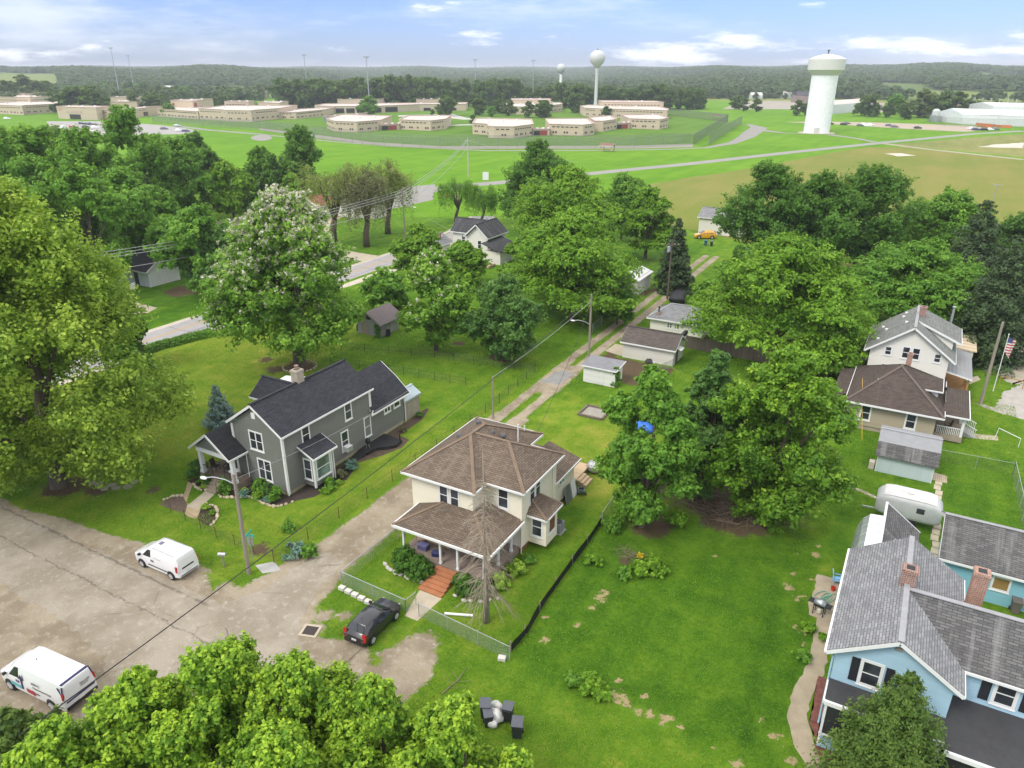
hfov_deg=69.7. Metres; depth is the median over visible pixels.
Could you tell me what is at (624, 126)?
door
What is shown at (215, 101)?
distant tree
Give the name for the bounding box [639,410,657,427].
bush
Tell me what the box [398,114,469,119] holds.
yard path
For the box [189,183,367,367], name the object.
catalpa
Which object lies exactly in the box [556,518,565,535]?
air conditioner
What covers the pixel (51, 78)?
hills
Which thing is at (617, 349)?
concrete pad
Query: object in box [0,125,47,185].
wood tree
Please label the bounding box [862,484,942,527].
travel trailer
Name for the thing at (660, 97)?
distant tree
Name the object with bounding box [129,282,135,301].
basketball hoop
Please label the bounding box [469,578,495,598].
shrub
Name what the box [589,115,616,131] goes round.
block building
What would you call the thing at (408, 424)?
flower bed
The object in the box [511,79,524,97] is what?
distant tree
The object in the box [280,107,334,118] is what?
block building
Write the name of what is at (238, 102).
block building
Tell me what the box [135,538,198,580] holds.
delivery van
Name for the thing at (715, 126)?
security fence
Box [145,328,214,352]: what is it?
hedge
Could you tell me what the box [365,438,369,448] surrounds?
grill smoker
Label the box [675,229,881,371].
honey locust
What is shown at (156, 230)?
wood tree
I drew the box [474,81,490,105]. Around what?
distant tree
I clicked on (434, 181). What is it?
overhead wire
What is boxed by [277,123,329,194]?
wood tree
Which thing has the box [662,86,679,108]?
distant tree
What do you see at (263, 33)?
sky
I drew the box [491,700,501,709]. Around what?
rubbish sack
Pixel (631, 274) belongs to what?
overhead wire
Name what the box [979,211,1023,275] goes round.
maple
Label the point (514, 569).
shrub
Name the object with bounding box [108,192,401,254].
overhead wire
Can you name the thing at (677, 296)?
covered boat
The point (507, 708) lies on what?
trash cart
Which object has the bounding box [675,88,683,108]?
distant tree
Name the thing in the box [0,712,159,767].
maple
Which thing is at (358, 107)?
distant tree
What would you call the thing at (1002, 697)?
window
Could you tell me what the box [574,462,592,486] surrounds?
deck
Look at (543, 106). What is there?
distant tree
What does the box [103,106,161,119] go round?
block building
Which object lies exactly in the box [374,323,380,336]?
vine
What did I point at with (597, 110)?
block building
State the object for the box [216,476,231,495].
bed shrub
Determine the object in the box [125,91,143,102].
distant tree
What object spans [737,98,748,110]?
distant tree
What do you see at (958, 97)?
distant tree
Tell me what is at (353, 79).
distant tree
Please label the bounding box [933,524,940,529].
stepping stone
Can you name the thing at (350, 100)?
block building
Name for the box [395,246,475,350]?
catalpa
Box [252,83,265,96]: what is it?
distant tree
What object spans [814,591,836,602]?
garden hose
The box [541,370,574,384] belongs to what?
alley patch
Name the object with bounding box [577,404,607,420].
sandbox
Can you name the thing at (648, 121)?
block building
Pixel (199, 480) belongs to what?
bed shrub
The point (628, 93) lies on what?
distant tree
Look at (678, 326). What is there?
window
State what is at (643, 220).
honey locust
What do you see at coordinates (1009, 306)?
spruce
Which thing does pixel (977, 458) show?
chain link fence
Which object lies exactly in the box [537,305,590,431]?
overhead wire
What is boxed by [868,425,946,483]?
gambrel shed
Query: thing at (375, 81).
distant tree
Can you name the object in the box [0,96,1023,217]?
lawn
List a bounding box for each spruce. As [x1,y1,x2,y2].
[200,385,236,430]
[652,218,694,296]
[934,200,1008,298]
[943,234,1023,378]
[990,245,1023,339]
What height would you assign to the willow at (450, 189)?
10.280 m
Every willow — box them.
[287,161,369,243]
[335,162,392,247]
[367,157,417,233]
[432,176,477,221]
[468,184,498,218]
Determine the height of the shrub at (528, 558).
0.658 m
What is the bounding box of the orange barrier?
[976,123,1011,127]
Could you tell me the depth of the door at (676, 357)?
89.29 m
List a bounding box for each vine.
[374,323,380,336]
[610,366,622,387]
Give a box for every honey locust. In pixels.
[388,222,446,271]
[443,239,491,288]
[496,228,546,295]
[503,207,644,319]
[506,162,627,246]
[617,184,675,259]
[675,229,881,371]
[806,335,867,376]
[845,236,992,325]
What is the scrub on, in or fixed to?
on the ground at (406, 660)
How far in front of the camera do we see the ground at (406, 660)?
54.68 m
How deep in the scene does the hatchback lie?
46.00 m
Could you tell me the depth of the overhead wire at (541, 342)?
80.46 m
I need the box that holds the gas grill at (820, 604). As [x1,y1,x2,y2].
[808,597,832,617]
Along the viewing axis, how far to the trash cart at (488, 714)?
39.80 m
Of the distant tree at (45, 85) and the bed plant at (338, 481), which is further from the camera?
the distant tree at (45, 85)
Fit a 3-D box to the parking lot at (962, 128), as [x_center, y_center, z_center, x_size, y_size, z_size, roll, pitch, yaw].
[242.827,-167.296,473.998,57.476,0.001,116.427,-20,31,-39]
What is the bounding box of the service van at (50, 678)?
[0,646,97,710]
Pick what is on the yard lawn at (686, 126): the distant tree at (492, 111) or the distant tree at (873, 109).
the distant tree at (492, 111)
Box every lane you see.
[179,126,258,133]
[258,134,727,150]
[703,123,766,147]
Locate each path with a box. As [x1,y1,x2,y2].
[183,482,200,517]
[187,491,213,509]
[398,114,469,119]
[405,590,441,620]
[764,130,803,133]
[787,617,830,767]
[830,135,875,141]
[965,434,997,440]
[966,376,979,383]
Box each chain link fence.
[340,528,405,611]
[418,602,509,660]
[941,450,1015,467]
[1012,461,1023,521]
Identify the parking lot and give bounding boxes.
[46,121,193,134]
[793,122,982,131]
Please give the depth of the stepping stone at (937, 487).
62.99 m
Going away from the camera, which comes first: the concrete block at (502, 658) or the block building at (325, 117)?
the concrete block at (502, 658)
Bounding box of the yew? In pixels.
[0,703,74,766]
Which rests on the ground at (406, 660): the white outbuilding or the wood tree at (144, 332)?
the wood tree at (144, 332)
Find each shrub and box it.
[185,458,208,477]
[195,474,203,482]
[200,503,210,509]
[203,473,210,484]
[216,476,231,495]
[238,489,250,498]
[250,478,265,490]
[251,489,264,499]
[261,481,273,493]
[261,495,270,502]
[266,485,282,501]
[280,516,296,533]
[390,543,415,574]
[404,553,435,581]
[451,572,479,597]
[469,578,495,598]
[491,571,510,589]
[505,558,527,577]
[522,553,537,564]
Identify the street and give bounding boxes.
[0,503,344,709]
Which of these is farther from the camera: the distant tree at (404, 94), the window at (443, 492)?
the distant tree at (404, 94)
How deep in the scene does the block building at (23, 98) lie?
645.53 m
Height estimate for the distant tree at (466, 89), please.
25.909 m
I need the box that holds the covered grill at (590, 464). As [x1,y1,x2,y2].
[586,460,599,473]
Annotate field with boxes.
[648,147,1023,278]
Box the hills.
[0,71,1023,102]
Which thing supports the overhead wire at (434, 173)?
attached to the utility pole at (468, 158)
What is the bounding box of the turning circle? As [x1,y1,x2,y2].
[251,135,271,140]
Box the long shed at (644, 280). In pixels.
[629,266,653,294]
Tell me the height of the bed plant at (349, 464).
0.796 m
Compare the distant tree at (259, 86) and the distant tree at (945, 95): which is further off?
the distant tree at (259, 86)
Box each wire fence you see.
[169,503,271,556]
[272,393,499,562]
[330,357,465,381]
[341,343,534,395]
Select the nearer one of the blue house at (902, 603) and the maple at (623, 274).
the blue house at (902, 603)
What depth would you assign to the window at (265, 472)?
62.12 m
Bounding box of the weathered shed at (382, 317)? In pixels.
[357,302,398,336]
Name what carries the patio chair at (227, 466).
on the grey house at (277, 419)
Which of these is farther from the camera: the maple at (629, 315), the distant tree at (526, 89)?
the distant tree at (526, 89)
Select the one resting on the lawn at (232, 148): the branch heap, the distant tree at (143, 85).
the distant tree at (143, 85)
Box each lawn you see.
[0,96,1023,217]
[161,108,721,145]
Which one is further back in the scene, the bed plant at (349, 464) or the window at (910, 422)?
the window at (910, 422)
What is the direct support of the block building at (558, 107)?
on the yard lawn at (686, 126)
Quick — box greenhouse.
[851,514,882,547]
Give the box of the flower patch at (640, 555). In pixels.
[637,552,643,557]
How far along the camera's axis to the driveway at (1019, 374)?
86.08 m
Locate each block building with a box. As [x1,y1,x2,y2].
[0,95,50,101]
[0,101,57,114]
[18,91,60,94]
[56,105,109,119]
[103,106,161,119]
[110,99,163,107]
[111,96,141,99]
[157,106,203,118]
[170,98,213,107]
[198,105,297,121]
[224,100,253,104]
[258,101,288,104]
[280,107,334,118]
[314,102,467,112]
[323,112,367,121]
[326,114,391,131]
[337,97,385,102]
[380,122,399,129]
[398,115,450,130]
[416,98,438,102]
[472,118,533,137]
[506,101,562,113]
[511,98,550,103]
[533,127,549,135]
[545,118,594,135]
[579,104,668,117]
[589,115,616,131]
[598,100,663,106]
[617,121,629,128]
[620,114,668,129]
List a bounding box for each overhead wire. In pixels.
[18,297,590,735]
[100,190,399,252]
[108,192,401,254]
[110,194,403,257]
[128,203,405,267]
[236,386,414,478]
[400,141,465,190]
[406,141,467,192]
[406,148,466,202]
[493,301,590,376]
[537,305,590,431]
[592,245,671,294]
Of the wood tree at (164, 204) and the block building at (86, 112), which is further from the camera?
the block building at (86, 112)
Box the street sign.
[245,530,253,562]
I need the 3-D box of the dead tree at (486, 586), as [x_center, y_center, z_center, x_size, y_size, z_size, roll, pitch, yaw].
[-1.645,9.705,45.261,4.190,12.702,4.290,-10,25,-21]
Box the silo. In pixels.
[929,109,940,121]
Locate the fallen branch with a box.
[442,667,466,693]
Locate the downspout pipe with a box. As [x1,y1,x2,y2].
[444,612,472,616]
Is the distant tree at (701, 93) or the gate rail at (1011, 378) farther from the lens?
the distant tree at (701, 93)
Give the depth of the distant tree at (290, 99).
659.05 m
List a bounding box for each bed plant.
[281,540,305,560]
[300,541,318,559]
[318,487,329,493]
[323,476,337,490]
[335,479,343,483]
[336,469,347,477]
[344,458,358,469]
[415,411,422,416]
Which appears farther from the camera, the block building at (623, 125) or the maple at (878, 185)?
the block building at (623, 125)
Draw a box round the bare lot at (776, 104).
[724,101,916,111]
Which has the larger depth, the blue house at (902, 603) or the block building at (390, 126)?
the block building at (390, 126)
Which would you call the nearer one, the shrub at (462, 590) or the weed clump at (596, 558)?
the shrub at (462, 590)
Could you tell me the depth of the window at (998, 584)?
48.67 m
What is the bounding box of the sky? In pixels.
[0,0,1023,67]
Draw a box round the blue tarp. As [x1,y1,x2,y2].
[636,421,652,433]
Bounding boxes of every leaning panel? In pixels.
[564,484,571,504]
[570,478,576,498]
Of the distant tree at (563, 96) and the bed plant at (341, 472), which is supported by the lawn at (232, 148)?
the distant tree at (563, 96)
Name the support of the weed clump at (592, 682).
on the ground at (406, 660)
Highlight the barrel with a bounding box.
[386,329,390,336]
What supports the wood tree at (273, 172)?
on the ground at (406, 660)
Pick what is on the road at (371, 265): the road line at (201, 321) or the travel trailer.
the road line at (201, 321)
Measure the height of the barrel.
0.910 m
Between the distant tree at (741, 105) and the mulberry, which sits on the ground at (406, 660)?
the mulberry
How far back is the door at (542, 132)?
396.67 m
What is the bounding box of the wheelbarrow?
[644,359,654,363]
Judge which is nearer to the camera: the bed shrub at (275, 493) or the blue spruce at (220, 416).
the bed shrub at (275, 493)
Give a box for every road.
[51,216,493,381]
[383,131,1023,205]
[392,184,434,208]
[885,143,1023,159]
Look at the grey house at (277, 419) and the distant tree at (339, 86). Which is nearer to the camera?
the grey house at (277, 419)
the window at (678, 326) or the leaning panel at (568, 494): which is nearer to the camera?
the leaning panel at (568, 494)
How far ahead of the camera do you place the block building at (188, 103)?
583.59 m
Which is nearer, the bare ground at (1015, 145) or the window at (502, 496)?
the window at (502, 496)
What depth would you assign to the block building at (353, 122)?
428.24 m
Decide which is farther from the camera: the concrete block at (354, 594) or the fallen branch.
the concrete block at (354, 594)
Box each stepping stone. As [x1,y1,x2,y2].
[930,534,938,540]
[931,547,938,554]
[932,528,939,535]
[932,541,939,547]
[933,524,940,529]
[934,484,940,489]
[935,490,942,495]
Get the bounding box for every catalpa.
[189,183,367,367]
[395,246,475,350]
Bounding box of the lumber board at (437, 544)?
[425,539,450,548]
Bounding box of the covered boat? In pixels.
[669,288,686,303]
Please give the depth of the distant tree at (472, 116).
477.81 m
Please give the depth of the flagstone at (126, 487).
62.97 m
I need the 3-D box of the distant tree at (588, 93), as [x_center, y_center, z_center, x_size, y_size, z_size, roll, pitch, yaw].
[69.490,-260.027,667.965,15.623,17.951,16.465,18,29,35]
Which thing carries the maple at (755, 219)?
on the ground at (406, 660)
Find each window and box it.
[248,429,264,453]
[257,457,273,483]
[301,426,310,442]
[302,458,313,481]
[315,452,331,481]
[340,429,349,453]
[344,403,352,422]
[363,415,372,437]
[384,406,390,414]
[393,400,400,409]
[438,485,448,502]
[449,489,459,506]
[477,240,481,248]
[497,489,509,510]
[529,487,534,505]
[530,518,542,539]
[535,481,540,495]
[548,514,555,536]
[666,322,672,328]
[673,323,679,330]
[855,658,884,691]
[858,405,871,421]
[883,345,892,355]
[900,346,911,359]
[902,414,917,430]
[912,347,921,361]
[932,353,942,363]
[988,575,1012,594]
[988,684,1020,712]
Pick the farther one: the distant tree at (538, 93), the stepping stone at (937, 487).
the distant tree at (538, 93)
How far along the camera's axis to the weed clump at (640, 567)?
52.03 m
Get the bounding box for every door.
[133,272,139,284]
[361,321,368,334]
[389,125,396,129]
[540,130,546,134]
[593,369,598,383]
[598,370,603,384]
[622,124,627,128]
[640,278,645,292]
[675,349,677,363]
[814,128,819,133]
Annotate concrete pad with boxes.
[132,303,155,313]
[605,344,622,355]
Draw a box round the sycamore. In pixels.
[0,171,198,496]
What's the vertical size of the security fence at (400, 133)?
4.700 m
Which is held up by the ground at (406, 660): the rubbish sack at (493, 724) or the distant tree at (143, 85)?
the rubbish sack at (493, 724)
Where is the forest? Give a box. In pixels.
[0,62,1023,101]
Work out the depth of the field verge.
349.65 m
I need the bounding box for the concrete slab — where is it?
[255,562,280,572]
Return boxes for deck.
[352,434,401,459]
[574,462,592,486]
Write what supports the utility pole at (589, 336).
on the ground at (406, 660)
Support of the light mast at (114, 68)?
on the lawn at (232, 148)
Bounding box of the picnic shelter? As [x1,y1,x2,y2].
[599,143,615,150]
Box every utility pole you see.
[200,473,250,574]
[399,188,415,237]
[466,138,468,176]
[571,294,591,357]
[665,240,678,298]
[979,322,1003,403]
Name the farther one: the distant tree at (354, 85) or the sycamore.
the distant tree at (354, 85)
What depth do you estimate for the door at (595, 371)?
83.39 m
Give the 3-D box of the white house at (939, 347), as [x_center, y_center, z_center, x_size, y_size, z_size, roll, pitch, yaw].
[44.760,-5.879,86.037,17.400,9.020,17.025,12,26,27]
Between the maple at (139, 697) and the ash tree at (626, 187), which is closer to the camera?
the maple at (139, 697)
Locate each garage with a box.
[115,248,180,286]
[620,325,687,365]
[646,303,710,337]
[938,511,1023,611]
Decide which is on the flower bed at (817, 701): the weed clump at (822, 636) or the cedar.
the cedar
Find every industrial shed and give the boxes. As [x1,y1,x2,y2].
[779,91,792,98]
[791,91,808,102]
[832,98,859,113]
[940,108,1023,126]
[969,102,1023,109]
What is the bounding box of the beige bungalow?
[834,352,976,442]
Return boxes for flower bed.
[160,496,186,512]
[188,478,207,490]
[197,504,215,525]
[220,457,356,504]
[351,408,428,461]
[809,676,839,765]
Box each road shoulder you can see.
[52,243,452,384]
[146,216,471,333]
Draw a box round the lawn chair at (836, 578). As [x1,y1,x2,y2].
[832,568,841,583]
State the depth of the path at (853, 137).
379.73 m
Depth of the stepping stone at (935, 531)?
57.00 m
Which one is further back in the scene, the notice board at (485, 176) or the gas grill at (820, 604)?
the notice board at (485, 176)
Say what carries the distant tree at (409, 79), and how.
on the yard lawn at (686, 126)
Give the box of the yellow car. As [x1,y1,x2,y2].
[694,230,715,238]
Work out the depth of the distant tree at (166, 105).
550.65 m
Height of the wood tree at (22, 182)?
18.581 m
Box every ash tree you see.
[592,364,711,527]
[595,171,647,240]
[677,348,748,500]
[686,279,722,308]
[901,184,998,271]
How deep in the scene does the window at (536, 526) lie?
54.28 m
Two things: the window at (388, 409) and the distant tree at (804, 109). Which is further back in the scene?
the distant tree at (804, 109)
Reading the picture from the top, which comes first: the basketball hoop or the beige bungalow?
the basketball hoop
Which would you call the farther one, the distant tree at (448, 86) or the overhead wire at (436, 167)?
the distant tree at (448, 86)
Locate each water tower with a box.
[557,64,565,81]
[590,49,604,104]
[798,50,846,133]
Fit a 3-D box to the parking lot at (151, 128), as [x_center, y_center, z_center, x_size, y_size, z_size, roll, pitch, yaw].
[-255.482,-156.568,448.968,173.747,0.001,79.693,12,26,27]
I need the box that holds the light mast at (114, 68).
[108,47,118,89]
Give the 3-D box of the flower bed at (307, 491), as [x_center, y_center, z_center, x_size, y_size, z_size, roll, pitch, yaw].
[-18.558,8.793,63.233,12.117,0.001,4.995,-14,27,-29]
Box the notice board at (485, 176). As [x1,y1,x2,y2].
[483,172,488,180]
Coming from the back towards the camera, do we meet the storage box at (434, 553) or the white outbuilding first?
the white outbuilding
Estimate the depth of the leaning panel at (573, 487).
61.49 m
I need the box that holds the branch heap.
[610,545,648,561]
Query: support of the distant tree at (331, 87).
on the yard lawn at (686, 126)
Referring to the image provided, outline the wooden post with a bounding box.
[492,377,493,418]
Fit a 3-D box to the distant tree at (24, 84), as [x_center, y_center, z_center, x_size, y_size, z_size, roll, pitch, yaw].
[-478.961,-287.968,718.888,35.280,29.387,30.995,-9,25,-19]
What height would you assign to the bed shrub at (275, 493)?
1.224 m
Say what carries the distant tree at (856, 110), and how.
on the lawn at (232, 148)
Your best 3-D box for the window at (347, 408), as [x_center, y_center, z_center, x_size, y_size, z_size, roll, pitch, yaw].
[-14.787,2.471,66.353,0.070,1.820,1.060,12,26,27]
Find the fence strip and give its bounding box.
[259,128,693,148]
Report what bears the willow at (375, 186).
on the ground at (406, 660)
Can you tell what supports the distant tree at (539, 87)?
on the lawn at (232, 148)
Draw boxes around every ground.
[0,100,1023,767]
[888,153,915,155]
[981,142,1023,147]
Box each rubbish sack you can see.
[488,720,497,728]
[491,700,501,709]
[492,708,503,722]
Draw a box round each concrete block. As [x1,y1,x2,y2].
[338,584,345,590]
[344,588,352,594]
[351,591,358,597]
[357,595,365,601]
[364,598,371,604]
[498,654,505,661]
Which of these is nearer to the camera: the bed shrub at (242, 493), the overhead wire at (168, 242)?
the bed shrub at (242, 493)
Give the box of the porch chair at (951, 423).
[944,420,953,429]
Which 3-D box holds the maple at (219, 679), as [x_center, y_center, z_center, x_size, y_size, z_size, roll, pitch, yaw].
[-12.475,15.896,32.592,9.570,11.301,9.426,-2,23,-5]
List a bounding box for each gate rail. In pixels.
[995,428,1020,446]
[999,376,1023,388]
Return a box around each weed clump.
[563,669,584,687]
[578,671,605,695]
[583,553,602,565]
[593,685,612,701]
[600,513,623,532]
[615,565,631,581]
[628,559,650,577]
[643,553,671,578]
[662,509,688,527]
[791,646,812,663]
[801,621,817,632]
[818,632,827,640]
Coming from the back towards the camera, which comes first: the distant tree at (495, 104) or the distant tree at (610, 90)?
the distant tree at (610, 90)
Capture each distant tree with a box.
[0,80,19,92]
[8,74,39,92]
[32,80,59,91]
[44,89,63,111]
[53,85,94,104]
[78,85,110,105]
[119,82,133,87]
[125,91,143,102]
[138,82,148,87]
[139,92,164,106]
[150,84,161,89]
[158,94,170,105]
[159,102,174,111]
[210,96,217,105]
[215,95,226,105]
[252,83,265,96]
[267,77,282,99]
[272,79,296,102]
[284,86,303,107]
[285,78,306,108]
[301,78,326,107]
[316,80,337,102]
[334,81,347,99]
[337,79,354,98]
[346,76,365,91]
[348,83,357,98]
[353,77,366,98]
[355,100,365,112]
[359,95,379,114]
[361,83,376,98]
[368,77,394,102]
[377,74,402,102]
[390,77,410,102]
[402,74,413,102]
[402,76,417,102]
[406,77,428,102]
[417,79,433,98]
[418,76,435,87]
[425,78,446,98]
[434,95,458,115]
[437,79,458,99]
[437,108,444,114]
[450,82,466,101]
[459,78,472,104]
[468,83,477,104]
[469,114,475,122]
[470,98,488,114]
[471,79,480,90]
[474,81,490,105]
[484,81,498,106]
[486,106,497,116]
[488,77,497,100]
[489,98,504,113]
[494,80,510,102]
[497,78,508,103]
[499,99,519,115]
[505,78,515,99]
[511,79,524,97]
[521,101,535,117]
[522,87,529,97]
[525,87,535,97]
[531,88,543,97]
[532,100,553,117]
[534,86,545,97]
[540,85,555,100]
[550,82,564,103]
[559,81,566,106]
[560,86,571,107]
[564,84,589,103]
[564,93,586,112]
[583,88,593,104]
[598,91,608,99]
[599,85,616,99]
[601,106,611,114]
[613,89,624,99]
[620,88,637,99]
[635,84,648,100]
[643,84,659,100]
[654,87,670,101]
[655,82,672,107]
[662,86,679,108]
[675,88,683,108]
[678,87,693,108]
[681,90,694,109]
[690,88,701,108]
[690,88,707,109]
[729,95,743,108]
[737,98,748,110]
[749,98,762,111]
[790,99,805,115]
[801,103,807,115]
[852,96,871,115]
[858,94,882,116]
[881,103,896,117]
[884,93,905,114]
[895,102,917,119]
[910,87,939,117]
[922,97,947,117]
[938,90,956,109]
[944,91,969,109]
[959,99,975,108]
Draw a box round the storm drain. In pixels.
[298,623,322,637]
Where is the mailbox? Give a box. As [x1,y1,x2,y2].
[217,551,226,566]
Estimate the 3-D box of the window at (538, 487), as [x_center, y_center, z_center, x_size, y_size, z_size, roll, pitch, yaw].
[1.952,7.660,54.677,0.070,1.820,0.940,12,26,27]
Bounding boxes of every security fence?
[151,114,690,145]
[151,116,679,147]
[668,109,728,120]
[693,115,727,143]
[708,115,742,144]
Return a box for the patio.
[808,574,839,620]
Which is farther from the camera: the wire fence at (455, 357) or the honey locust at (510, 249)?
the honey locust at (510, 249)
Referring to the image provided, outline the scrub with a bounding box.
[707,99,913,102]
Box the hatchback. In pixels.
[343,597,400,646]
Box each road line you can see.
[87,238,450,360]
[141,237,451,341]
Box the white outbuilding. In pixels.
[697,206,745,236]
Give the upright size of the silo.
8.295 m
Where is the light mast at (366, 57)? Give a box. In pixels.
[363,56,368,94]
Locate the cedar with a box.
[800,668,953,767]
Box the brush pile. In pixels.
[657,479,813,533]
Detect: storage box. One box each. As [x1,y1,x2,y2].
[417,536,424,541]
[417,541,428,551]
[431,549,438,557]
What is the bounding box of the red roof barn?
[306,193,330,216]
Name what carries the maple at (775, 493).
on the ground at (406, 660)
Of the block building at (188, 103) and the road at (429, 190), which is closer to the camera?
the road at (429, 190)
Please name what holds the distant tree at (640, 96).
on the lawn at (232, 148)
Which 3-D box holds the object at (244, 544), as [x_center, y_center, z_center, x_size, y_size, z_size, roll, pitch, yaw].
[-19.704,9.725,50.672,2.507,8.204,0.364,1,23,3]
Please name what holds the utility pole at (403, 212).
on the ground at (406, 660)
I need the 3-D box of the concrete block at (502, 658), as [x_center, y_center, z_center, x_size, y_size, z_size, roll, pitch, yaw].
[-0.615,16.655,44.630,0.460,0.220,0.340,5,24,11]
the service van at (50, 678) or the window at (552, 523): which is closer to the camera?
the service van at (50, 678)
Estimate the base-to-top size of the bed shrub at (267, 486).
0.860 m
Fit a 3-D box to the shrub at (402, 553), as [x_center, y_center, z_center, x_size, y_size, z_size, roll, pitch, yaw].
[-7.598,12.308,52.668,2.240,1.600,2.774,-7,24,-15]
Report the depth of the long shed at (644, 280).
118.05 m
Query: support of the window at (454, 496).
in the cream house at (527, 477)
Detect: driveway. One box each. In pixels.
[217,216,341,225]
[320,221,381,260]
[974,384,1023,418]
[995,346,1023,384]
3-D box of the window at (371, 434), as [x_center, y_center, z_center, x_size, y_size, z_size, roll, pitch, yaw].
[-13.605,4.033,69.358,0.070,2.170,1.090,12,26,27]
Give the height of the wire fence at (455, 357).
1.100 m
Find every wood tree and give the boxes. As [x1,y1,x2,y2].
[0,121,68,230]
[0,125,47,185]
[2,176,68,274]
[23,153,137,282]
[29,123,147,224]
[46,124,67,150]
[94,104,175,188]
[98,284,148,362]
[100,166,161,250]
[114,330,156,368]
[123,183,185,219]
[130,132,178,188]
[142,213,190,270]
[143,203,236,296]
[154,134,217,209]
[180,225,244,285]
[183,130,211,173]
[189,146,230,208]
[209,159,256,218]
[228,189,254,208]
[242,145,276,199]
[255,153,283,190]
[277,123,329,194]
[279,172,308,195]
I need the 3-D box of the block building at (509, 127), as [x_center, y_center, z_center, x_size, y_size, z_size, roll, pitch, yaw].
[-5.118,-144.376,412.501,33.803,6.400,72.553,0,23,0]
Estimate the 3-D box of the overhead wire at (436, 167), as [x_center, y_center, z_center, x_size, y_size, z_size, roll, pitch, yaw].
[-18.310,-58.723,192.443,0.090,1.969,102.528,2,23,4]
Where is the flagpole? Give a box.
[993,334,1015,390]
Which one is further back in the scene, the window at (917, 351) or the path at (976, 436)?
the window at (917, 351)
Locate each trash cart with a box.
[479,697,490,718]
[482,707,493,727]
[501,700,514,724]
[511,715,523,738]
[1008,595,1023,614]
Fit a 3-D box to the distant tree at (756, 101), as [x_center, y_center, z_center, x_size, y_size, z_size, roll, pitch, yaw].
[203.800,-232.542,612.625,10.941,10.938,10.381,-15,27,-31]
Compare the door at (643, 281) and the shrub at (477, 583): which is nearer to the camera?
the shrub at (477, 583)
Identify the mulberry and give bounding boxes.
[358,265,411,308]
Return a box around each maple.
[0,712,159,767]
[68,663,234,767]
[157,630,328,767]
[188,710,382,767]
[222,645,378,767]
[316,672,446,767]
[398,689,534,767]
[494,138,572,223]
[581,248,635,290]
[597,282,635,323]
[699,339,865,533]
[711,158,818,248]
[719,244,763,286]
[787,168,867,253]
[826,161,930,270]
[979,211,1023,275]
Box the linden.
[453,271,548,361]
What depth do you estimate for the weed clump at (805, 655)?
44.42 m
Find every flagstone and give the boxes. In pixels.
[107,483,116,486]
[123,485,132,489]
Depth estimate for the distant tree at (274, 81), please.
667.69 m
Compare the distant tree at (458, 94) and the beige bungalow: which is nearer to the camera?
the beige bungalow
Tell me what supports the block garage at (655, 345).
on the ground at (406, 660)
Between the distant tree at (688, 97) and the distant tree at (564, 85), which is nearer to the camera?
the distant tree at (688, 97)
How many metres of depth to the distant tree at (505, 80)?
715.63 m
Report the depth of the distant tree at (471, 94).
691.64 m
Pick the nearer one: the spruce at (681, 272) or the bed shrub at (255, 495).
the bed shrub at (255, 495)
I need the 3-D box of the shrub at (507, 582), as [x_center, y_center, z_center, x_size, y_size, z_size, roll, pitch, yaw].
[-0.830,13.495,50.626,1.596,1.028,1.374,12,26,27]
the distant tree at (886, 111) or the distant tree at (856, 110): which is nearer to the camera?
the distant tree at (886, 111)
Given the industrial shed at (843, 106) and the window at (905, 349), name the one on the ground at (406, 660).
the industrial shed at (843, 106)
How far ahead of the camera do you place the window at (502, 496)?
53.38 m
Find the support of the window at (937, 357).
in the white house at (939, 347)
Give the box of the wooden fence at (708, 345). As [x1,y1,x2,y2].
[685,335,772,362]
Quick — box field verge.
[896,134,1023,156]
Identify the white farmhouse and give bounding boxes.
[450,217,514,267]
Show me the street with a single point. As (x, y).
(115, 610)
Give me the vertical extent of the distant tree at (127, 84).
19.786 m
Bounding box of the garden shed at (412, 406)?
[403,383,420,420]
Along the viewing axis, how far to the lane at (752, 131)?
402.93 m
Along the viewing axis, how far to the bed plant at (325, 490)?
61.88 m
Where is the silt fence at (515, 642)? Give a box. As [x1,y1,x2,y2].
[510,515,600,651]
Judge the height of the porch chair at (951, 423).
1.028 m
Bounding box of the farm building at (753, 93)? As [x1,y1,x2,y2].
[749,92,762,98]
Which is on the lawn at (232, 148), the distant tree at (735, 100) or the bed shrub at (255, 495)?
the distant tree at (735, 100)
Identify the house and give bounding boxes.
[187,359,409,495]
[335,190,386,218]
[391,416,581,597]
[435,232,453,255]
[816,305,976,389]
[816,501,1023,767]
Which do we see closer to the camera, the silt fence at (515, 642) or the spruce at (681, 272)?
the silt fence at (515, 642)
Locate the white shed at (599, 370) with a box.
[581,355,625,387]
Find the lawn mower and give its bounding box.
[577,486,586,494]
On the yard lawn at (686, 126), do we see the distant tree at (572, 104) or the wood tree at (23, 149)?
the distant tree at (572, 104)
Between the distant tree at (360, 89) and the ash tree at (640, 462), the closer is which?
the ash tree at (640, 462)
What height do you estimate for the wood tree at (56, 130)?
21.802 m
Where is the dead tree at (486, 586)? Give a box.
[452,449,521,633]
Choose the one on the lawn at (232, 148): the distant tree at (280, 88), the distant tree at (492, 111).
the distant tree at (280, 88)
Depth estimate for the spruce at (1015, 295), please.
97.21 m
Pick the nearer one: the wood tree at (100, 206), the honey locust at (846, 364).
the honey locust at (846, 364)
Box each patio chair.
[209,457,219,470]
[222,462,229,471]

